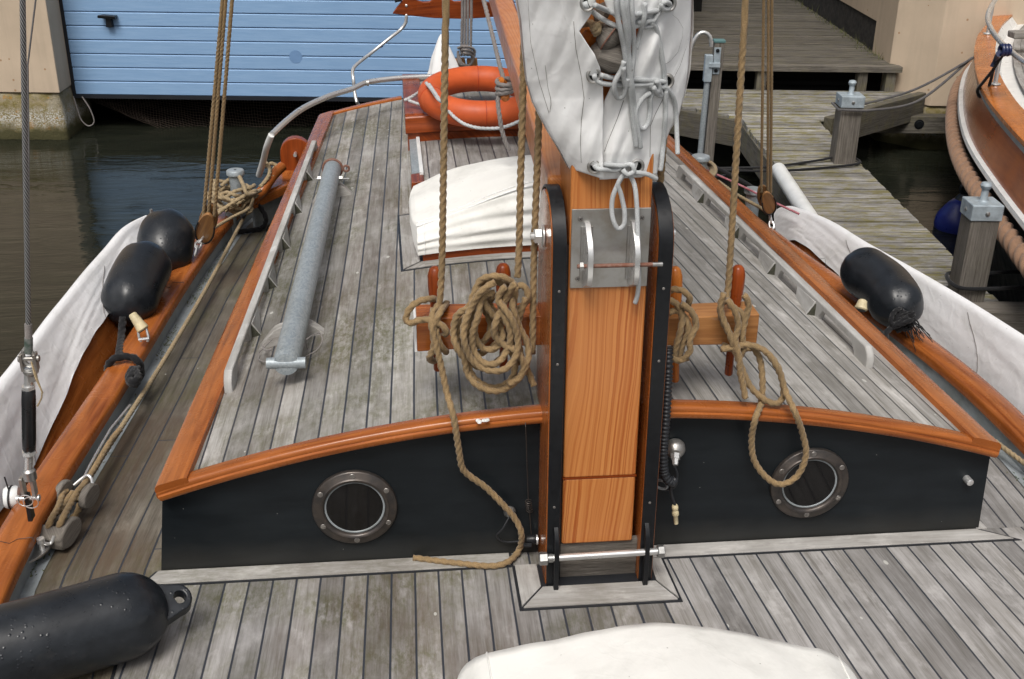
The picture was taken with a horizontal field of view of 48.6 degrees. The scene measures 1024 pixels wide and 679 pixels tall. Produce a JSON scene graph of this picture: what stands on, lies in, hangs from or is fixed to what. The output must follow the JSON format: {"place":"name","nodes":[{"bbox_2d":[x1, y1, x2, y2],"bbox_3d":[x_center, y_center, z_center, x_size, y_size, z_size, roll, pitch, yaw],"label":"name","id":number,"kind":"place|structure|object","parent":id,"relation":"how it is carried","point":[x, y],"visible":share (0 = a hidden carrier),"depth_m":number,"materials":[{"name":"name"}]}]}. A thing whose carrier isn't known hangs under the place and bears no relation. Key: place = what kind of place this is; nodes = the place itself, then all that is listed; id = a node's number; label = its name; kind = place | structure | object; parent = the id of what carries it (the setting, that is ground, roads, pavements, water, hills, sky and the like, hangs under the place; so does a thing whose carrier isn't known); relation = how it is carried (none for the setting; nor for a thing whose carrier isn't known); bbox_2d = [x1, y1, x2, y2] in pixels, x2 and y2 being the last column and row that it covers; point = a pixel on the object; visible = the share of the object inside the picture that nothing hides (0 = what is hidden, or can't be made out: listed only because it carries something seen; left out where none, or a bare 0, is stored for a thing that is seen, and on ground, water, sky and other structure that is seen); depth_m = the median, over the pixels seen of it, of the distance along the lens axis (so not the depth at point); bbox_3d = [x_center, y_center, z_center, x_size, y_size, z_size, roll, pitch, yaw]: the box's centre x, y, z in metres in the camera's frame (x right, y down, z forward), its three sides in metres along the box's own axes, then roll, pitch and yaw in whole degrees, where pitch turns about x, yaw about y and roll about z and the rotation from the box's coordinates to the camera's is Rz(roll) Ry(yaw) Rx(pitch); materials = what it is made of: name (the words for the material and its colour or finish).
{"place":"outdoors","nodes":[
{"label":"outdoors","id":0,"kind":"place"},
{"bbox_2d":[0,98,989,376],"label":"water","id":1,"kind":"structure","parent":0,"point":[102,180],"depth_m":9.56,"materials":[{"name":"black liquid"}]},
{"bbox_2d":[0,0,93,139],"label":"building pier","id":2,"kind":"structure","parent":1,"relation":"in","point":[53,113],"depth_m":10.37,"materials":[{"name":"beige paint"}]},
{"bbox_2d":[73,96,94,126],"bbox_3d":[-4.042,-2.155,10.716,0.174,0.289,0.011,1,25,0],"label":"wire loop","id":3,"kind":"object","parent":2,"relation":"hanging from","point":[79,114],"visible":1,"depth_m":10.71,"materials":[{"name":"grey metal"}]},
{"bbox_2d":[90,98,361,127],"bbox_3d":[-2.021,-2.090,11.082,4.310,0.734,0.299,1,25,1],"label":"fishing net","id":4,"kind":"object","parent":1,"relation":"on","point":[204,111],"visible":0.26,"depth_m":11.07,"materials":[{"name":"black fabric"}]},
{"bbox_2d":[0,0,1023,678],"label":"sailing boat","id":5,"kind":"object","parent":1,"relation":"on","point":[276,524],"visible":0.81,"depth_m":2.91,"materials":[{"name":"grey wood"}]},
{"bbox_2d":[2,477,20,509],"bbox_3d":[-1.328,0.403,3.004,0.036,0.104,0.067,-5,25,-13],"label":"white roller","id":6,"kind":"object","parent":5,"relation":"attached to","point":[10,493],"visible":0.8,"depth_m":2.99,"materials":[{"name":"paint"}]},
{"bbox_2d":[16,0,42,521],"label":"shroud","id":7,"kind":"object","parent":5,"relation":"attached to","point":[30,371],"visible":1,"depth_m":2.68,"materials":[{"name":"metal"}]},
{"bbox_2d":[27,0,36,224],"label":"thin stay","id":8,"kind":"object","parent":7,"relation":"attached to","point":[28,98],"visible":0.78,"depth_m":2.63,"materials":[{"name":"grey metal"}]},
{"bbox_2d":[36,536,55,550],"bbox_3d":[-1.213,0.520,2.916,0.071,0.038,0.040,6,25,12],"label":"shackle","id":9,"kind":"object","parent":5,"relation":"attached to","point":[41,542],"visible":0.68,"depth_m":2.90,"materials":[{"name":"silver metal"}]},
{"bbox_2d":[40,514,81,549],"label":"pulley block","id":10,"kind":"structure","parent":5,"relation":"attached to","point":[66,534],"depth_m":2.94,"materials":[{"name":"grey"}]},
{"bbox_2d":[45,427,122,528],"bbox_3d":[-1.198,0.388,3.181,0.066,0.077,0.536,0,25,-2],"label":"tackle rope","id":11,"kind":"object","parent":10,"relation":"attached to","point":[64,505],"visible":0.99,"depth_m":3.06,"materials":[{"name":"beige fabric"}]},
{"bbox_2d":[0,209,152,527],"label":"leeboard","id":12,"kind":"object","parent":5,"relation":"attached to","point":[75,335],"visible":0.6,"depth_m":3.70,"materials":[{"name":"white fabric"}]},
{"bbox_2d":[56,474,99,508],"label":"pulley block","id":13,"kind":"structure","parent":5,"relation":"attached to","point":[88,495],"depth_m":3.07,"materials":[{"name":"grey wood"}]},
{"bbox_2d":[80,404,130,483],"bbox_3d":[-1.204,0.301,3.352,0.025,0.023,0.487,0,25,-2],"label":"steel wire","id":14,"kind":"object","parent":13,"relation":"attached to","point":[106,436],"visible":0.92,"depth_m":3.37,"materials":[{"name":"silver metal"}]},
{"bbox_2d":[0,572,191,678],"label":"fender","id":15,"kind":"object","parent":5,"relation":"on","point":[84,628],"visible":1,"depth_m":2.46,"materials":[{"name":"black rubber"}]},
{"bbox_2d":[104,316,144,387],"bbox_3d":[-1.325,0.046,3.852,0.134,0.164,0.618,-8,26,-18],"label":"fender rope","id":16,"kind":"object","parent":5,"relation":"attached to","point":[134,376],"visible":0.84,"depth_m":3.74,"materials":[{"name":"black fabric"}]},
{"bbox_2d":[101,241,171,326],"bbox_3d":[-1.383,-0.208,4.185,0.202,0.253,0.382,1,25,1],"label":"fender","id":17,"kind":"object","parent":5,"relation":"on","point":[138,277],"visible":0.94,"depth_m":4.08,"materials":[{"name":"black rubber"}]},
{"bbox_2d":[129,312,149,341],"bbox_3d":[-1.270,-0.044,3.869,0.066,0.099,0.051,-2,25,-6],"label":"rail roller","id":18,"kind":"object","parent":5,"relation":"attached to","point":[139,323],"visible":1,"depth_m":3.85,"materials":[{"name":"beige plastic"}]},
{"bbox_2d":[137,208,194,269],"bbox_3d":[-1.409,-0.391,4.616,0.226,0.263,0.288,-2,25,-6],"label":"fender","id":19,"kind":"object","parent":5,"relation":"on","point":[169,232],"visible":0.59,"depth_m":4.54,"materials":[{"name":"black rubber"}]},
{"bbox_2d":[75,166,273,502],"bbox_3d":[-1.194,-0.195,4.227,0.107,0.224,2.592,1,25,1],"label":"deck line","id":20,"kind":"object","parent":5,"relation":"on","point":[129,414],"visible":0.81,"depth_m":4.03,"materials":[{"name":"fabric"}]},
{"bbox_2d":[194,236,203,256],"bbox_3d":[-1.256,-0.376,4.552,0.027,0.064,0.103,6,25,11],"label":"shackle","id":21,"kind":"object","parent":5,"relation":"attached to","point":[200,242],"visible":1,"depth_m":4.54,"materials":[{"name":"silver metal"}]},
{"bbox_2d":[202,0,233,216],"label":"tackle rope","id":22,"kind":"object","parent":5,"relation":"attached to","point":[218,67],"visible":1,"depth_m":4.26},
{"bbox_2d":[194,203,217,244],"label":"pulley block","id":23,"kind":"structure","parent":22,"relation":"hanging from","point":[206,225],"depth_m":4.54,"materials":[{"name":"brown wood"}]},
{"bbox_2d":[207,161,276,228],"bbox_3d":[-1.257,-0.634,5.061,0.258,0.169,0.728,4,25,8],"label":"rope coil","id":24,"kind":"object","parent":5,"relation":"on","point":[245,199],"visible":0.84,"depth_m":5.04,"materials":[{"name":"beige fabric"}]},
{"bbox_2d":[238,203,268,233],"bbox_3d":[-1.206,-0.549,5.172,0.116,0.161,0.197,11,27,21],"label":"rope loop","id":25,"kind":"object","parent":5,"relation":"on","point":[262,226],"visible":0.77,"depth_m":5.21,"materials":[{"name":"black fabric"}]},
{"bbox_2d":[258,333,322,361],"bbox_3d":[-0.654,0.034,3.236,0.223,0.093,0.167,11,26,21],"label":"lashing twine","id":26,"kind":"object","parent":5,"relation":"on","point":[264,349],"visible":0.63,"depth_m":3.26,"materials":[{"name":"grey fabric"}]},
{"bbox_2d":[266,158,349,374],"bbox_3d":[-0.667,-0.329,3.879,0.133,0.102,1.847,-1,25,-4],"label":"galvanised pipe","id":27,"kind":"object","parent":5,"relation":"on","point":[287,359],"visible":1,"depth_m":3.53,"materials":[{"name":"metal"}]},
{"bbox_2d":[427,34,458,73],"bbox_3d":[-0.361,-1.517,6.074,0.199,0.229,0.131,-2,25,-6],"label":"folded sail bag","id":28,"kind":"object","parent":5,"relation":"on","point":[435,64],"visible":0.59,"depth_m":6.05,"materials":[{"name":"white fabric"}]},
{"bbox_2d":[404,65,518,129],"bbox_3d":[-0.178,-1.073,5.024,0.630,0.181,0.651,8,25,15],"label":"lifebuoy","id":29,"kind":"object","parent":5,"relation":"on","point":[477,115],"visible":0.75,"depth_m":4.88,"materials":[{"name":"orange plastic"}]},
{"bbox_2d":[402,0,524,568],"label":"halyard","id":30,"kind":"object","parent":5,"relation":"on","point":[438,347],"visible":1,"depth_m":2.68,"materials":[{"name":"fabric"}]},
{"bbox_2d":[455,57,477,66],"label":"sheet block","id":31,"kind":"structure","parent":5,"relation":"attached to","point":[475,62],"depth_m":6.41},
{"bbox_2d":[409,155,540,255],"bbox_3d":[0.046,-0.514,4.008,0.819,0.234,0.577,-2,25,-6],"label":"skylight cover","id":32,"kind":"object","parent":5,"relation":"attached to","point":[481,212],"visible":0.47,"depth_m":3.77,"materials":[{"name":"white fabric"}]},
{"bbox_2d":[450,44,541,394],"bbox_3d":[-0.002,-0.844,2.310,0.275,2.121,0.124,-11,27,-25],"label":"halyard coil","id":33,"kind":"object","parent":5,"relation":"hanging from","point":[467,342],"visible":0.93,"depth_m":2.63,"materials":[{"name":"fabric"}]},
{"bbox_2d":[489,0,560,189],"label":"boom","id":34,"kind":"object","parent":5,"relation":"attached to","point":[505,15],"visible":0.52,"depth_m":3.51,"materials":[{"name":"brown wood"}]},
{"bbox_2d":[457,0,475,66],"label":"mainsheet","id":35,"kind":"object","parent":34,"relation":"hanging from","point":[465,48],"visible":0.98,"depth_m":6.32,"materials":[{"name":"grey fabric"}]},
{"bbox_2d":[482,0,513,150],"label":"grey rope","id":36,"kind":"object","parent":34,"relation":"hanging from","point":[506,88],"visible":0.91,"depth_m":3.93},
{"bbox_2d":[582,28,595,47],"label":"pulley block","id":37,"kind":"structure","parent":5,"relation":"attached to","point":[589,37],"depth_m":2.26,"materials":[{"name":"brown wood"}]},
{"bbox_2d":[515,0,693,179],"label":"sail cover","id":38,"kind":"object","parent":5,"relation":"attached to","point":[586,128],"visible":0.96,"depth_m":2.33,"materials":[{"name":"white fabric"}]},
{"bbox_2d":[582,19,603,36],"bbox_3d":[0.162,-0.617,2.239,0.036,0.030,0.082,-8,26,-17],"label":"strop rope","id":39,"kind":"object","parent":38,"relation":"attached to","point":[595,27],"visible":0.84,"depth_m":2.21,"materials":[{"name":"beige fabric"}]},
{"bbox_2d":[593,2,609,21],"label":"rope","id":40,"kind":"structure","parent":38,"relation":"attached to","point":[604,14],"depth_m":2.24,"materials":[{"name":"grey fabric"}]},
{"bbox_2d":[591,42,622,73],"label":"pulley block","id":41,"kind":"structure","parent":38,"relation":"attached to","point":[609,60],"depth_m":2.24,"materials":[{"name":"grey wood"}]},
{"bbox_2d":[596,22,619,49],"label":"pulley block","id":42,"kind":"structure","parent":38,"relation":"attached to","point":[607,37],"depth_m":2.22,"materials":[{"name":"metal"}]},
{"bbox_2d":[592,162,657,303],"bbox_3d":[0.240,-0.224,2.463,0.148,0.333,0.040,-2,25,-6],"label":"lacing cord","id":43,"kind":"object","parent":38,"relation":"hanging from","point":[620,168],"visible":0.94,"depth_m":2.42,"materials":[{"name":"white fabric"}]},
{"bbox_2d":[612,0,642,148],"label":"lacing cord","id":44,"kind":"object","parent":38,"relation":"hanging from","point":[626,70],"visible":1,"depth_m":2.25,"materials":[{"name":"white fabric"}]},
{"bbox_2d":[583,0,672,98],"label":"lacing cord","id":45,"kind":"object","parent":38,"relation":"attached to","point":[643,23],"visible":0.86,"depth_m":2.22,"materials":[{"name":"white fabric"}]},
{"bbox_2d":[592,73,679,170],"bbox_3d":[0.265,-0.446,2.352,0.239,0.233,0.046,-16,29,-32],"label":"lacing cord","id":46,"kind":"object","parent":38,"relation":"attached to","point":[656,87],"visible":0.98,"depth_m":2.35,"materials":[{"name":"white fabric"}]},
{"bbox_2d":[457,623,856,678],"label":"hatch cover","id":47,"kind":"object","parent":5,"relation":"on","point":[658,651],"visible":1,"depth_m":2.25,"materials":[{"name":"white fabric"}]},
{"bbox_2d":[657,139,666,183],"bbox_3d":[0.344,-0.373,2.621,0.020,0.223,0.038,2,25,3],"label":"halyard","id":48,"kind":"object","parent":5,"relation":"attached to","point":[660,174],"visible":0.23,"depth_m":2.61,"materials":[{"name":"fabric"}]},
{"bbox_2d":[669,286,698,363],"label":"halyard turns","id":49,"kind":"object","parent":5,"relation":"attached to","point":[681,341],"visible":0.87,"depth_m":2.73,"materials":[{"name":"fabric"}]},
{"bbox_2d":[707,161,717,176],"bbox_3d":[0.906,-0.812,5.519,0.212,0.078,0.511,5,25,10],"label":"rope coil","id":50,"kind":"object","parent":5,"relation":"on","point":[713,169],"visible":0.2,"depth_m":5.51,"materials":[{"name":"beige fabric"}]},
{"bbox_2d":[686,150,752,185],"bbox_3d":[0.998,-0.892,5.770,0.023,0.080,0.785,-12,27,-25],"label":"black line","id":51,"kind":"object","parent":5,"relation":"attached to","point":[743,181],"visible":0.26,"depth_m":5.62,"materials":[{"name":"fabric"}]},
{"bbox_2d":[718,179,762,210],"bbox_3d":[1.073,-0.673,5.331,0.036,0.046,0.424,-10,27,-21],"label":"deck line","id":52,"kind":"object","parent":5,"relation":"on","point":[747,200],"visible":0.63,"depth_m":5.27,"materials":[{"name":"fabric"}]},
{"bbox_2d":[707,169,799,214],"bbox_3d":[1.037,-0.773,5.463,0.044,0.034,1.089,-12,27,-25],"label":"signal line","id":53,"kind":"object","parent":5,"relation":"attached to","point":[754,192],"visible":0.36,"depth_m":5.32,"materials":[{"name":"fabric"}]},
{"bbox_2d":[717,0,808,487],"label":"halyard","id":54,"kind":"object","parent":5,"relation":"attached to","point":[738,348],"visible":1,"depth_m":2.76,"materials":[{"name":"fabric"}]},
{"bbox_2d":[760,0,773,192],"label":"tackle rope","id":55,"kind":"object","parent":5,"relation":"attached to","point":[770,26],"visible":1,"depth_m":4.69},
{"bbox_2d":[768,215,774,228],"bbox_3d":[1.169,-0.514,5.107,0.031,0.092,0.080,-2,25,-6],"label":"shackle","id":56,"kind":"object","parent":5,"relation":"attached to","point":[771,221],"visible":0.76,"depth_m":5.10,"materials":[{"name":"silver metal"}]},
{"bbox_2d":[757,184,776,215],"bbox_3d":[1.133,-0.623,5.054,0.094,0.150,0.102,-9,26,-20],"label":"pulley block","id":57,"kind":"object","parent":56,"relation":"attached to","point":[767,201],"depth_m":5.04,"materials":[{"name":"brown wood"}]},
{"bbox_2d":[855,299,867,311],"bbox_3d":[1.225,-0.099,3.990,0.061,0.085,0.045,-18,30,-35],"label":"rail roller","id":58,"kind":"object","parent":5,"relation":"attached to","point":[861,305],"visible":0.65,"depth_m":3.98,"materials":[{"name":"beige plastic"}]},
{"bbox_2d":[840,247,923,329],"bbox_3d":[1.368,-0.192,4.184,0.205,0.225,0.412,-5,25,-13],"label":"fender","id":59,"kind":"object","parent":5,"relation":"on","point":[882,284],"visible":0.94,"depth_m":4.09,"materials":[{"name":"black rubber"}]},
{"bbox_2d":[774,206,1023,414],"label":"cloth","id":60,"kind":"object","parent":5,"relation":"attached to","point":[988,347],"visible":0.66,"depth_m":4.08,"materials":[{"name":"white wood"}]},
{"bbox_2d":[883,307,932,350],"bbox_3d":[1.366,-0.026,3.961,0.197,0.140,0.138,-11,27,-23],"label":"fender rope","id":61,"kind":"object","parent":5,"relation":"attached to","point":[903,320],"visible":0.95,"depth_m":3.97,"materials":[{"name":"black fabric"}]},
{"bbox_2d":[992,436,1023,465],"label":"deck line","id":62,"kind":"object","parent":5,"relation":"on","point":[1013,455],"visible":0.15,"depth_m":3.37,"materials":[{"name":"fabric"}]},
{"bbox_2d":[697,39,727,184],"bbox_3d":[1.421,-1.309,8.047,0.275,1.613,0.114,-19,31,-37],"label":"guide pile","id":63,"kind":"object","parent":1,"relation":"in","point":[712,69],"visible":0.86,"depth_m":7.83,"materials":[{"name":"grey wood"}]},
{"bbox_2d":[692,30,712,49],"bbox_3d":[1.257,-1.923,7.911,0.281,0.459,0.028,1,25,0],"label":"hoop rail","id":64,"kind":"object","parent":63,"relation":"attached to","point":[706,33],"visible":0.4,"depth_m":7.82,"materials":[{"name":"silver metal"}]},
{"bbox_2d":[688,0,848,84],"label":"boathouse","id":65,"kind":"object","parent":1,"relation":"in","point":[697,5],"visible":0.08,"depth_m":10.74,"materials":[{"name":"black wood"}]},
{"bbox_2d":[59,0,516,101],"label":"boathouse door","id":66,"kind":"structure","parent":65,"relation":"attached to","point":[295,50],"depth_m":10.56,"materials":[{"name":"blue paint"}]},
{"bbox_2d":[687,0,902,135],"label":"timber platform","id":67,"kind":"structure","parent":1,"relation":"in","point":[806,45],"depth_m":11.09,"materials":[{"name":"grey wood"}]},
{"bbox_2d":[785,0,882,59],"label":"grass tufts","id":68,"kind":"object","parent":67,"relation":"on","point":[874,53],"visible":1,"depth_m":11.80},
{"bbox_2d":[669,89,1023,334],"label":"jetty","id":69,"kind":"object","parent":1,"relation":"on","point":[860,201],"visible":0.41,"depth_m":8.06,"materials":[{"name":"grey wood"}]},
{"bbox_2d":[772,163,817,214],"bbox_3d":[1.812,-0.778,6.985,0.102,0.104,1.902,1,25,1],"label":"dock fender pipe","id":70,"kind":"object","parent":69,"relation":"attached to","point":[790,188],"visible":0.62,"depth_m":7.34,"materials":[{"name":"white paint"}]},
{"bbox_2d":[823,92,925,136],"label":"brace beam","id":71,"kind":"structure","parent":69,"relation":"attached to","point":[874,121],"depth_m":10.01,"materials":[{"name":"grey wood"}]},
{"bbox_2d":[829,80,865,163],"bbox_3d":[2.415,-1.346,8.294,0.175,1.096,0.175,1,25,0],"label":"mooring post","id":72,"kind":"object","parent":1,"relation":"in","point":[845,136],"visible":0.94,"depth_m":8.15,"materials":[{"name":"grey wood"}]},
{"bbox_2d":[717,156,861,171],"bbox_3d":[1.909,-1.244,7.984,1.410,0.160,0.253,-14,28,-28],"label":"mooring line","id":73,"kind":"object","parent":72,"relation":"attached to","point":[744,169],"visible":0.68,"depth_m":8.10,"materials":[{"name":"black fabric"}]},
{"bbox_2d":[831,56,973,111],"bbox_3d":[2.867,-1.847,8.198,1.174,0.321,0.261,-6,25,-14],"label":"mooring line","id":74,"kind":"object","parent":72,"relation":"attached to","point":[961,65],"visible":0.91,"depth_m":8.27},
{"bbox_2d":[797,0,1023,149],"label":"building pier","id":75,"kind":"structure","parent":1,"relation":"in","point":[921,42],"depth_m":10.35,"materials":[{"name":"beige paint"}]},
{"bbox_2d":[821,113,944,133],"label":"wall beam","id":76,"kind":"structure","parent":75,"relation":"attached to","point":[924,123],"depth_m":10.33,"materials":[{"name":"grey wood"}]},
{"bbox_2d":[948,181,1003,301],"bbox_3d":[2.377,-0.279,5.929,0.168,1.124,0.168,1,25,0],"label":"mooring post","id":77,"kind":"object","parent":1,"relation":"in","point":[981,217],"visible":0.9,"depth_m":5.78,"materials":[{"name":"grey wood"}]},
{"bbox_2d":[944,270,1023,290],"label":"mooring line","id":78,"kind":"object","parent":77,"relation":"attached to","point":[950,281],"visible":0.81,"depth_m":5.86,"materials":[{"name":"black fabric"}]},
{"bbox_2d":[945,0,1023,301],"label":"motor launch","id":79,"kind":"object","parent":1,"relation":"on","point":[984,132],"visible":0.91,"depth_m":6.97,"materials":[{"name":"brown wood"}]},
{"bbox_2d":[934,184,968,234],"bbox_3d":[3.335,-0.948,8.474,0.319,0.486,0.319,-2,25,-6],"label":"ball fender","id":80,"kind":"object","parent":79,"relation":"hanging from","point":[947,217],"visible":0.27,"depth_m":8.40,"materials":[{"name":"blue plastic"}]},
{"bbox_2d":[976,56,1003,97],"bbox_3d":[3.123,-1.447,7.608,0.113,1.209,1.280,9,26,17],"label":"fender line","id":81,"kind":"object","parent":79,"relation":"attached to","point":[990,74],"visible":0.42,"depth_m":7.19,"materials":[{"name":"black fabric"}]},
{"bbox_2d":[990,43,1011,67],"bbox_3d":[2.960,-1.724,6.907,0.085,0.186,0.268,4,25,6],"label":"knot","id":82,"kind":"object","parent":79,"relation":"attached to","point":[1005,49],"visible":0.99,"depth_m":6.79,"materials":[{"name":"blue fabric"}]}
]}

